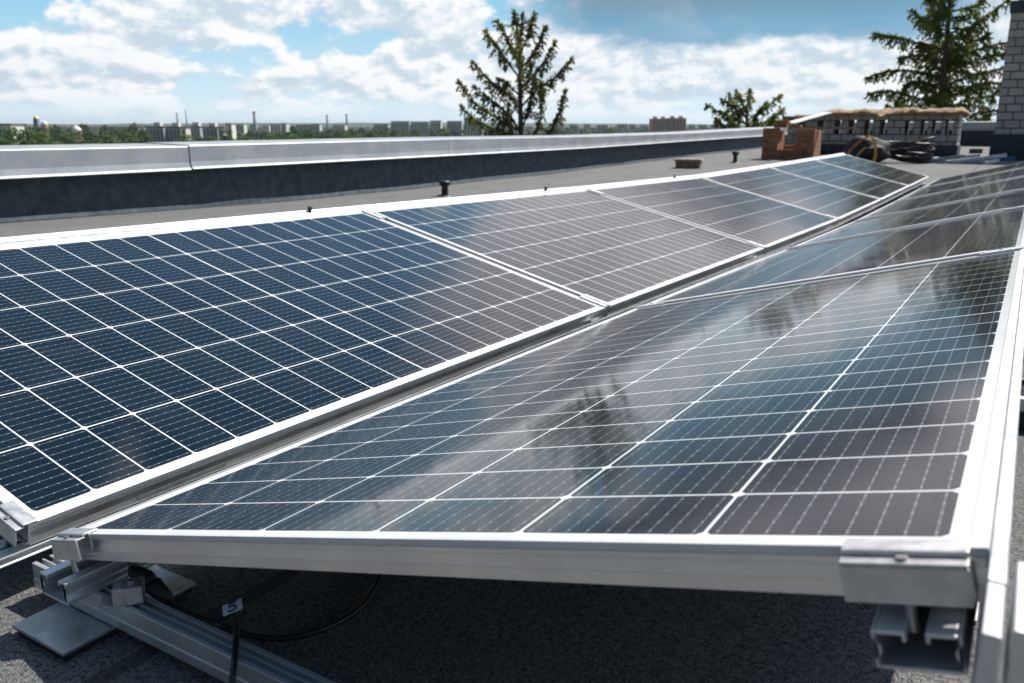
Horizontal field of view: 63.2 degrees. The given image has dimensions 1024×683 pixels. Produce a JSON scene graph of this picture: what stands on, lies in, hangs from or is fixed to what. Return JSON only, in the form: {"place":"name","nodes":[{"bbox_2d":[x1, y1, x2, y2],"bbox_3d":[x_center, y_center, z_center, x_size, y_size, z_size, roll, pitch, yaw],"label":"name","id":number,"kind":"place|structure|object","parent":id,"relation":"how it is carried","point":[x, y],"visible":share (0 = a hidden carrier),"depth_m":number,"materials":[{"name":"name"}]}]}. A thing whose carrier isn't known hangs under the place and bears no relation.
{"place":"outdoors","nodes":[
{"label":"outdoors","id":0,"kind":"place"},
{"bbox_2d":[0,124,24,143],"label":"white house","id":1,"kind":"structure","parent":0,"point":[17,126],"depth_m":291.33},
{"bbox_2d":[33,115,39,126],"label":"church tower","id":2,"kind":"structure","parent":0,"point":[36,121],"depth_m":453.57,"materials":[{"name":"gold metal"}]},
{"bbox_2d":[72,125,82,141],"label":"water tower","id":3,"kind":"structure","parent":0,"point":[75,129],"depth_m":318.74,"materials":[{"name":"white metal"}]},
{"bbox_2d":[180,127,190,139],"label":"stair tower","id":4,"kind":"structure","parent":0,"point":[185,130],"depth_m":412.60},
{"bbox_2d":[186,122,208,141],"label":"apartment block","id":5,"kind":"structure","parent":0,"point":[196,129],"depth_m":423.21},
{"bbox_2d":[201,123,218,140],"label":"apartment block","id":6,"kind":"structure","parent":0,"point":[211,129],"depth_m":417.20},
{"bbox_2d":[217,127,227,140],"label":"stair tower","id":7,"kind":"structure","parent":0,"point":[220,132],"depth_m":411.36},
{"bbox_2d":[225,123,236,139],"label":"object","id":8,"kind":"structure","parent":0,"point":[232,126],"depth_m":505.23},
{"bbox_2d":[270,124,280,133],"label":"town building","id":9,"kind":"structure","parent":0,"point":[274,128],"depth_m":1215.81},
{"bbox_2d":[280,123,289,133],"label":"tower block","id":10,"kind":"structure","parent":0,"point":[285,127],"depth_m":678.55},
{"bbox_2d":[333,125,346,131],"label":"apartment block","id":11,"kind":"structure","parent":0,"point":[340,127],"depth_m":1016.98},
{"bbox_2d":[25,123,767,128],"bbox_3d":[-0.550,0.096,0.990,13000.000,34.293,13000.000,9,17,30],"label":"distant city buildings","id":12,"kind":"structure","parent":0,"point":[371,125],"depth_m":3125.67,"materials":[{"name":"concrete"}]},
{"bbox_2d":[430,121,441,136],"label":"apartment block","id":13,"kind":"structure","parent":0,"point":[436,126],"depth_m":881.22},
{"bbox_2d":[464,118,482,135],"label":"apartment block","id":14,"kind":"structure","parent":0,"point":[469,131],"depth_m":852.82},
{"bbox_2d":[0,0,1011,124],"label":"sky","id":15,"kind":"structure","parent":0,"point":[62,61],"materials":[{"name":"blue"}]},
{"bbox_2d":[0,146,1023,682],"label":"roof deck","id":16,"kind":"structure","parent":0,"point":[428,630],"depth_m":1.04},
{"bbox_2d":[39,560,157,605],"bbox_3d":[2.264,-0.789,5.439,0.054,0.150,10.736,9,17,30],"label":"mounting rail","id":17,"kind":"object","parent":16,"relation":"on","point":[62,582],"visible":0.22,"depth_m":1.02,"materials":[{"name":"metal"}]},
{"bbox_2d":[50,528,97,572],"bbox_3d":[-0.529,0.256,1.015,0.058,0.048,0.030,-8,7,33],"label":"end clamp","id":18,"kind":"object","parent":17,"relation":"attached to","point":[73,545],"visible":1,"depth_m":1.01,"materials":[{"name":"metal"}]},
{"bbox_2d":[82,249,1023,601],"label":"solar panel","id":19,"kind":"object","parent":17,"relation":"on","point":[784,439],"visible":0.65,"depth_m":0.89,"materials":[{"name":"glass"}]},
{"bbox_2d":[635,302,663,307],"bbox_3d":[0.416,-0.099,2.468,0.090,0.032,0.044,-8,7,33],"label":"clamp","id":20,"kind":"object","parent":17,"relation":"attached to","point":[648,305],"visible":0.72,"depth_m":2.46,"materials":[{"name":"metal"}]},
{"bbox_2d":[659,251,986,303],"bbox_3d":[0.785,-0.153,2.219,0.845,0.026,0.025,-8,7,33],"label":"joint bar","id":21,"kind":"object","parent":20,"relation":"on","point":[834,276],"visible":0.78,"depth_m":2.18,"materials":[{"name":"metal"}]},
{"bbox_2d":[648,207,1023,303],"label":"solar panel","id":22,"kind":"object","parent":17,"relation":"on","point":[987,232],"visible":0.52,"depth_m":2.75,"materials":[{"name":"glass"}]},
{"bbox_2d":[793,190,1023,246],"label":"solar panel","id":23,"kind":"object","parent":17,"relation":"on","point":[960,208],"visible":0.56,"depth_m":4.35,"materials":[{"name":"glass"}]},
{"bbox_2d":[860,177,1023,218],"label":"solar panel","id":24,"kind":"object","parent":17,"relation":"on","point":[964,193],"visible":0.59,"depth_m":5.87,"materials":[{"name":"glass"}]},
{"bbox_2d":[896,168,1023,200],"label":"solar panel","id":25,"kind":"object","parent":17,"relation":"on","point":[971,181],"visible":0.63,"depth_m":7.38,"materials":[{"name":"glass"}]},
{"bbox_2d":[924,162,1023,186],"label":"solar panel","id":26,"kind":"object","parent":17,"relation":"on","point":[981,172],"visible":0.59,"depth_m":8.90,"materials":[{"name":"glass"}]},
{"bbox_2d":[12,565,195,660],"bbox_3d":[-0.513,0.338,1.060,0.108,0.014,0.182,9,17,30],"label":"rail pad","id":27,"kind":"object","parent":16,"relation":"on","point":[62,631],"visible":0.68,"depth_m":1.01,"materials":[{"name":"metal"}]},
{"bbox_2d":[32,554,335,682],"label":"base rail","id":28,"kind":"object","parent":16,"relation":"on","point":[197,643],"visible":0.81,"depth_m":0.94,"materials":[{"name":"metal"}]},
{"bbox_2d":[98,576,145,609],"bbox_3d":[-0.465,0.297,0.992,0.049,0.026,0.027,-4,15,-16],"label":"rail bracket","id":29,"kind":"object","parent":28,"relation":"attached to","point":[128,591],"visible":1,"depth_m":0.98,"materials":[{"name":"metal"}]},
{"bbox_2d":[127,565,174,604],"bbox_3d":[-0.441,0.297,1.019,0.062,0.044,0.023,7,16,24],"label":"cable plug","id":30,"kind":"object","parent":29,"relation":"attached to","point":[158,589],"visible":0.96,"depth_m":1.01,"materials":[{"name":"plastic"}]},
{"bbox_2d":[214,610,239,682],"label":"cable","id":31,"kind":"object","parent":16,"relation":"on","point":[221,620],"visible":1,"depth_m":0.90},
{"bbox_2d":[222,598,242,615],"bbox_3d":[-0.311,0.295,0.926,0.022,0.003,0.013,-22,46,-6],"label":"marker flag","id":32,"kind":"object","parent":31,"relation":"attached to","point":[232,607],"visible":1,"depth_m":0.93,"materials":[{"name":"plastic"}]},
{"bbox_2d":[167,574,382,641],"bbox_3d":[-0.262,0.323,1.075,0.315,0.039,0.138,-12,19,-39],"label":"cable","id":33,"kind":"object","parent":16,"relation":"on","point":[300,635],"visible":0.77,"depth_m":1.02,"materials":[{"name":"rubber"}]},
{"bbox_2d":[0,127,787,223],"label":"parapet wall","id":34,"kind":"structure","parent":16,"relation":"on","point":[47,182],"depth_m":8.26,"materials":[{"name":"metal"}]},
{"bbox_2d":[0,153,843,245],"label":"mounting rail","id":35,"kind":"object","parent":16,"relation":"on","point":[46,237],"visible":0.13,"depth_m":2.74,"materials":[{"name":"metal"}]},
{"bbox_2d":[361,209,387,219],"bbox_3d":[-0.489,-0.443,2.961,0.090,0.032,0.044,24,23,26],"label":"clamp","id":36,"kind":"object","parent":35,"relation":"attached to","point":[376,214],"visible":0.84,"depth_m":2.95,"materials":[{"name":"metal"}]},
{"bbox_2d":[437,180,452,196],"bbox_3d":[-0.726,-1.655,8.993,0.180,0.165,0.180,9,17,30],"label":"roof vent","id":37,"kind":"object","parent":16,"relation":"on","point":[444,184],"visible":1,"depth_m":8.96,"materials":[{"name":"black metal"}]},
{"bbox_2d":[0,179,928,568],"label":"mounting rail","id":38,"kind":"object","parent":16,"relation":"on","point":[16,553],"visible":0.4,"depth_m":1.64,"materials":[{"name":"metal"}]},
{"bbox_2d":[0,500,37,547],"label":"end clamp","id":39,"kind":"object","parent":38,"relation":"attached to","point":[16,520],"visible":1,"depth_m":1.09,"materials":[{"name":"metal"}]},
{"bbox_2d":[0,211,605,544],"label":"solar panel","id":40,"kind":"object","parent":38,"relation":"on","point":[137,367],"visible":1,"depth_m":1.76,"materials":[{"name":"glass"}]},
{"bbox_2d":[372,189,763,315],"bbox_3d":[0.344,-0.445,3.509,1.000,0.034,1.749,24,23,26],"label":"solar panel","id":41,"kind":"object","parent":38,"relation":"on","point":[618,255],"visible":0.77,"depth_m":3.26,"materials":[{"name":"glass"}]},
{"bbox_2d":[579,294,610,313],"bbox_3d":[0.254,-0.117,2.573,0.090,0.032,0.044,24,23,26],"label":"clamp","id":42,"kind":"object","parent":38,"relation":"attached to","point":[595,300],"visible":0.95,"depth_m":2.56,"materials":[{"name":"metal"}]},
{"bbox_2d":[592,177,837,253],"bbox_3d":[1.277,-0.796,4.981,1.000,0.036,1.749,24,23,26],"label":"solar panel","id":43,"kind":"object","parent":38,"relation":"on","point":[745,216],"visible":0.77,"depth_m":4.80,"materials":[{"name":"glass"}]},
{"bbox_2d":[704,167,880,223],"bbox_3d":[2.208,-1.162,6.451,1.000,0.036,1.749,24,24,26],"label":"solar panel","id":44,"kind":"object","parent":38,"relation":"on","point":[805,193],"visible":0.77,"depth_m":6.32,"materials":[{"name":"glass"}]},
{"bbox_2d":[770,160,908,202],"bbox_3d":[3.141,-1.546,7.915,1.000,0.036,1.749,24,24,26],"label":"solar panel","id":45,"kind":"object","parent":38,"relation":"on","point":[848,179],"visible":0.81,"depth_m":7.80,"materials":[{"name":"glass"}]},
{"bbox_2d":[815,154,928,188],"bbox_3d":[4.072,-1.931,9.379,1.000,0.034,1.749,24,24,25],"label":"solar panel","id":46,"kind":"object","parent":38,"relation":"on","point":[879,170],"visible":0.78,"depth_m":9.29,"materials":[{"name":"glass"}]},
{"bbox_2d":[674,158,703,168],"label":"stone block","id":47,"kind":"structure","parent":16,"relation":"on","point":[687,163],"depth_m":13.79,"materials":[{"name":"brown stone"}]},
{"bbox_2d":[730,151,739,162],"bbox_3d":[4.097,-3.384,15.280,0.188,0.210,0.188,9,17,30],"label":"roof vent","id":48,"kind":"object","parent":16,"relation":"on","point":[735,153],"visible":1,"depth_m":15.24,"materials":[{"name":"black metal"}]},
{"bbox_2d":[761,120,821,159],"bbox_3d":[5.474,-3.942,16.304,0.980,0.740,0.651,9,17,30],"label":"brick chimney","id":49,"kind":"object","parent":16,"relation":"on","point":[806,145],"visible":0.93,"depth_m":16.12,"materials":[{"name":"brick"}]},
{"bbox_2d":[798,127,855,128],"bbox_3d":[6.013,-4.080,15.932,1.040,0.030,0.120,5,15,19],"label":"wooden plank","id":50,"kind":"object","parent":49,"relation":"on","point":[826,127],"visible":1,"depth_m":15.87,"materials":[{"name":"brown wood"}]},
{"bbox_2d":[843,135,890,162],"bbox_3d":[6.302,-3.413,14.802,0.836,0.484,0.559,9,17,30],"label":"tool bag","id":51,"kind":"object","parent":16,"relation":"on","point":[872,149],"visible":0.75,"depth_m":14.64,"materials":[{"name":"black fabric"}]},
{"bbox_2d":[782,107,971,155],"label":"brick vent block","id":52,"kind":"structure","parent":16,"relation":"on","point":[834,141],"depth_m":17.76,"materials":[{"name":"grey brick"}]},
{"bbox_2d":[790,112,832,123],"bbox_3d":[6.248,-4.703,17.514,0.240,0.250,1.853,13,19,41],"label":"metal sheet","id":53,"kind":"object","parent":52,"relation":"on","point":[808,117],"visible":0.79,"depth_m":17.46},
{"bbox_2d":[889,136,935,162],"bbox_3d":[7.089,-3.428,14.871,0.840,0.464,0.550,9,17,30],"label":"cable coil","id":54,"kind":"object","parent":16,"relation":"on","point":[901,147],"visible":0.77,"depth_m":14.66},
{"bbox_2d":[840,121,995,145],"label":"parapet wall","id":55,"kind":"structure","parent":16,"relation":"on","point":[976,133],"depth_m":24.21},
{"bbox_2d":[870,272,1023,682],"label":"mounting rail","id":56,"kind":"object","parent":16,"relation":"on","point":[940,641],"visible":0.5,"depth_m":0.49,"materials":[{"name":"metal"}]},
{"bbox_2d":[839,538,977,632],"bbox_3d":[0.238,0.146,0.499,0.070,0.048,0.030,-8,7,33],"label":"end clamp","id":57,"kind":"object","parent":56,"relation":"attached to","point":[909,574],"visible":1,"depth_m":0.49,"materials":[{"name":"metal"}]},
{"bbox_2d":[972,562,1023,682],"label":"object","id":58,"kind":"object","parent":56,"relation":"attached to","point":[999,657],"visible":1,"depth_m":0.41,"materials":[{"name":"metal"}]},
{"bbox_2d":[979,246,1022,255],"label":"clamp","id":59,"kind":"object","parent":56,"relation":"attached to","point":[1004,249],"visible":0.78,"depth_m":1.96,"materials":[{"name":"metal"}]},
{"bbox_2d":[947,154,979,159],"bbox_3d":[8.302,-3.414,15.436,0.700,0.050,0.050,-5,14,4],"label":"rail offcut","id":60,"kind":"object","parent":16,"relation":"on","point":[972,156],"visible":0.6,"depth_m":15.40,"materials":[{"name":"metal"}]},
{"bbox_2d":[951,154,1005,162],"bbox_3d":[8.128,-3.182,14.515,0.950,0.050,0.050,-7,15,-2],"label":"rail offcut","id":61,"kind":"object","parent":16,"relation":"on","point":[979,158],"visible":1,"depth_m":14.49,"materials":[{"name":"metal"}]},
{"bbox_2d":[985,156,1014,161],"bbox_3d":[8.557,-3.189,14.604,0.450,0.070,0.070,-3,14,10],"label":"rail offcut","id":62,"kind":"object","parent":16,"relation":"on","point":[1011,158],"visible":0.69,"depth_m":14.56,"materials":[{"name":"blue metal"}]},
{"bbox_2d":[989,0,1023,159],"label":"tall brick chimney","id":63,"kind":"object","parent":16,"relation":"on","point":[1007,136],"visible":0.85,"depth_m":15.40,"materials":[{"name":"brick"}]},
{"bbox_2d":[1018,396,1023,431],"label":"loose rail","id":64,"kind":"object","parent":16,"relation":"on","point":[1021,421],"visible":0.02,"depth_m":1.83,"materials":[{"name":"metal"}]},
{"bbox_2d":[649,116,667,131],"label":"tower block","id":65,"kind":"structure","parent":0,"point":[656,124],"depth_m":735.88,"materials":[{"name":"concrete"}]},
{"bbox_2d":[666,116,686,131],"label":"tower block","id":66,"kind":"structure","parent":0,"point":[677,124],"depth_m":739.48,"materials":[{"name":"concrete"}]},
{"label":"ground","id":67,"kind":"structure","parent":0,"visible":0},
{"bbox_2d":[1,127,22,144],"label":"leafy tree","id":68,"kind":"object","parent":67,"relation":"on","point":[10,133],"visible":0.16,"depth_m":212.49,"materials":[{"name":"green plant"}]},
{"bbox_2d":[14,128,35,144],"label":"leafy tree","id":69,"kind":"object","parent":67,"relation":"on","point":[25,135],"visible":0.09,"depth_m":207.50,"materials":[{"name":"green plant"}]},
{"bbox_2d":[27,131,59,144],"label":"leafy tree","id":70,"kind":"object","parent":67,"relation":"on","point":[41,140],"visible":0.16,"depth_m":189.62,"materials":[{"name":"green plant"}]},
{"bbox_2d":[35,126,52,136],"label":"leafy tree","id":71,"kind":"object","parent":67,"relation":"on","point":[41,129],"visible":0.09,"depth_m":358.82,"materials":[{"name":"green plant"}]},
{"bbox_2d":[43,124,63,137],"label":"leafy tree","id":72,"kind":"object","parent":67,"relation":"on","point":[52,130],"visible":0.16,"depth_m":403.92,"materials":[{"name":"green plant"}]},
{"bbox_2d":[49,129,77,144],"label":"leafy tree","id":73,"kind":"object","parent":67,"relation":"on","point":[58,136],"visible":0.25,"depth_m":245.39,"materials":[{"name":"green plant"}]},
{"bbox_2d":[73,129,99,143],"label":"leafy tree","id":74,"kind":"object","parent":67,"relation":"on","point":[91,136],"visible":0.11,"depth_m":201.56,"materials":[{"name":"green plant"}]},
{"bbox_2d":[77,137,101,143],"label":"leafy tree","id":75,"kind":"object","parent":67,"relation":"on","point":[86,141],"visible":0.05,"depth_m":195.49,"materials":[{"name":"green plant"}]},
{"bbox_2d":[93,128,110,143],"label":"leafy tree","id":76,"kind":"object","parent":67,"relation":"on","point":[102,134],"visible":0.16,"depth_m":286.77,"materials":[{"name":"green plant"}]},
{"bbox_2d":[98,125,116,139],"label":"leafy tree","id":77,"kind":"object","parent":67,"relation":"on","point":[105,127],"visible":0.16,"depth_m":411.40,"materials":[{"name":"green plant"}]},
{"bbox_2d":[98,134,120,143],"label":"leafy tree","id":78,"kind":"object","parent":67,"relation":"on","point":[110,138],"visible":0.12,"depth_m":234.34,"materials":[{"name":"green plant"}]},
{"bbox_2d":[107,126,124,143],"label":"leafy tree","id":79,"kind":"object","parent":67,"relation":"on","point":[115,132],"visible":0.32,"depth_m":464.42,"materials":[{"name":"green plant"}]},
{"bbox_2d":[118,133,138,143],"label":"leafy tree","id":80,"kind":"object","parent":67,"relation":"on","point":[128,135],"visible":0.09,"depth_m":238.03,"materials":[{"name":"green plant"}]},
{"bbox_2d":[123,122,148,143],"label":"leafy tree","id":81,"kind":"object","parent":67,"relation":"on","point":[135,127],"visible":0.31,"depth_m":382.28,"materials":[{"name":"green plant"}]},
{"bbox_2d":[124,129,153,143],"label":"leafy tree","id":82,"kind":"object","parent":67,"relation":"on","point":[148,138],"visible":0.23,"depth_m":214.08,"materials":[{"name":"green plant"}]},
{"bbox_2d":[144,122,171,141],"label":"apartment block","id":83,"kind":"structure","parent":67,"relation":"on","point":[157,130],"depth_m":417.39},
{"bbox_2d":[165,123,180,141],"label":"apartment block","id":84,"kind":"structure","parent":67,"relation":"on","point":[173,132],"depth_m":420.24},
{"bbox_2d":[175,134,193,141],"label":"leafy tree","id":85,"kind":"object","parent":67,"relation":"on","point":[185,138],"visible":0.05,"depth_m":243.62,"materials":[{"name":"green plant"}]},
{"bbox_2d":[220,128,234,140],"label":"leafy tree","id":86,"kind":"object","parent":67,"relation":"on","point":[227,138],"visible":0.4,"depth_m":360.20,"materials":[{"name":"green plant"}]},
{"bbox_2d":[236,124,246,134],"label":"town building","id":87,"kind":"structure","parent":67,"relation":"on","point":[242,128],"depth_m":994.50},
{"bbox_2d":[252,111,256,131],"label":"smokestack","id":88,"kind":"object","parent":67,"relation":"on","point":[254,123],"visible":0.83,"depth_m":1255.56,"materials":[{"name":"concrete"}]},
{"bbox_2d":[255,132,265,139],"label":"leafy tree","id":89,"kind":"object","parent":67,"relation":"on","point":[260,136],"visible":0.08,"depth_m":318.79,"materials":[{"name":"green plant"}]},
{"bbox_2d":[277,131,293,139],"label":"leafy tree","id":90,"kind":"object","parent":67,"relation":"on","point":[284,137],"visible":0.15,"depth_m":305.84,"materials":[{"name":"green plant"}]},
{"bbox_2d":[288,126,302,138],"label":"leafy tree","id":91,"kind":"object","parent":67,"relation":"on","point":[293,130],"visible":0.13,"depth_m":341.28,"materials":[{"name":"green plant"}]},
{"bbox_2d":[296,125,311,133],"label":"apartment block","id":92,"kind":"structure","parent":67,"relation":"on","point":[301,127],"depth_m":968.49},
{"bbox_2d":[302,128,318,138],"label":"leafy tree","id":93,"kind":"object","parent":67,"relation":"on","point":[309,134],"visible":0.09,"depth_m":287.46,"materials":[{"name":"green plant"}]},
{"bbox_2d":[312,124,321,133],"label":"town building","id":94,"kind":"structure","parent":67,"relation":"on","point":[315,127],"depth_m":947.69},
{"bbox_2d":[316,131,324,138],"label":"leafy tree","id":95,"kind":"object","parent":67,"relation":"on","point":[322,135],"visible":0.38,"depth_m":438.50,"materials":[{"name":"green plant"}]},
{"bbox_2d":[332,128,348,138],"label":"leafy tree","id":96,"kind":"object","parent":67,"relation":"on","point":[337,133],"visible":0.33,"depth_m":411.48,"materials":[{"name":"green plant"}]},
{"bbox_2d":[0,125,744,138],"bbox_3d":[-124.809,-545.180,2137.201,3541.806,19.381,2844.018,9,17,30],"label":"woods","id":97,"kind":"object","parent":67,"relation":"on","point":[528,130],"visible":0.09,"depth_m":1142.08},
{"bbox_2d":[374,124,389,131],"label":"apartment block","id":98,"kind":"structure","parent":67,"relation":"on","point":[380,126],"depth_m":949.12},
{"bbox_2d":[375,129,389,137],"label":"leafy tree","id":99,"kind":"object","parent":67,"relation":"on","point":[382,133],"visible":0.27,"depth_m":445.17,"materials":[{"name":"green plant"}]},
{"bbox_2d":[391,121,410,136],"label":"apartment block","id":100,"kind":"structure","parent":67,"relation":"on","point":[399,126],"depth_m":871.70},
{"bbox_2d":[411,122,429,136],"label":"apartment block","id":101,"kind":"structure","parent":67,"relation":"on","point":[422,128],"depth_m":876.74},
{"bbox_2d":[437,129,450,136],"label":"leafy tree","id":102,"kind":"object","parent":67,"relation":"on","point":[442,134],"visible":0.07,"depth_m":290.43,"materials":[{"name":"green plant"}]},
{"bbox_2d":[447,121,462,135],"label":"apartment block","id":103,"kind":"structure","parent":67,"relation":"on","point":[456,126],"depth_m":871.44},
{"bbox_2d":[454,9,574,135],"bbox_3d":[0.499,0.491,24.902,4.496,19.554,4.942,9,17,30],"label":"spruce tree","id":104,"kind":"object","parent":67,"relation":"on","point":[508,120],"visible":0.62,"depth_m":23.04,"materials":[{"name":"green plant"}]},
{"bbox_2d":[597,125,607,132],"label":"town building","id":105,"kind":"structure","parent":67,"relation":"on","point":[601,128],"depth_m":1131.69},
{"bbox_2d":[704,87,787,128],"bbox_3d":[8.495,-0.457,31.933,2.666,17.870,2.129,-3,15,-12],"label":"spruce tree","id":106,"kind":"object","parent":67,"relation":"on","point":[736,115],"visible":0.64,"depth_m":29.98,"materials":[{"name":"green plant"}]},
{"bbox_2d":[862,0,1010,127],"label":"fir tree","id":107,"kind":"object","parent":67,"relation":"on","point":[949,48],"visible":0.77,"depth_m":38.76,"materials":[{"name":"green plant"}]},
{"label":"mid clamp","id":108,"kind":"object","parent":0,"visible":0},
{"bbox_2d":[801,208,1008,245],"bbox_3d":[1.716,-0.492,3.695,0.845,0.027,0.025,-8,7,33],"label":"joint bar","id":109,"kind":"object","parent":108,"relation":"on","point":[906,226],"visible":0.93,"depth_m":3.67,"materials":[{"name":"metal"}]},
{"label":"mid clamp","id":110,"kind":"object","parent":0,"visible":0},
{"bbox_2d":[868,189,1016,217],"bbox_3d":[2.648,-0.839,5.169,0.845,0.026,0.025,-8,7,33],"label":"joint bar","id":111,"kind":"object","parent":110,"relation":"on","point":[942,204],"visible":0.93,"depth_m":5.15,"materials":[{"name":"metal"}]},
{"label":"mid clamp","id":112,"kind":"object","parent":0,"visible":0},
{"bbox_2d":[906,176,1020,198],"bbox_3d":[3.580,-1.212,6.637,0.845,0.026,0.025,-8,8,34],"label":"joint bar","id":113,"kind":"object","parent":112,"relation":"on","point":[964,187],"visible":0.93,"depth_m":6.62,"materials":[{"name":"metal"}]},
{"label":"mid clamp","id":114,"kind":"object","parent":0,"visible":0},
{"bbox_2d":[931,167,1023,185],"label":"joint bar","id":115,"kind":"object","parent":114,"relation":"on","point":[977,176],"visible":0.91,"depth_m":8.08,"materials":[{"name":"metal"}]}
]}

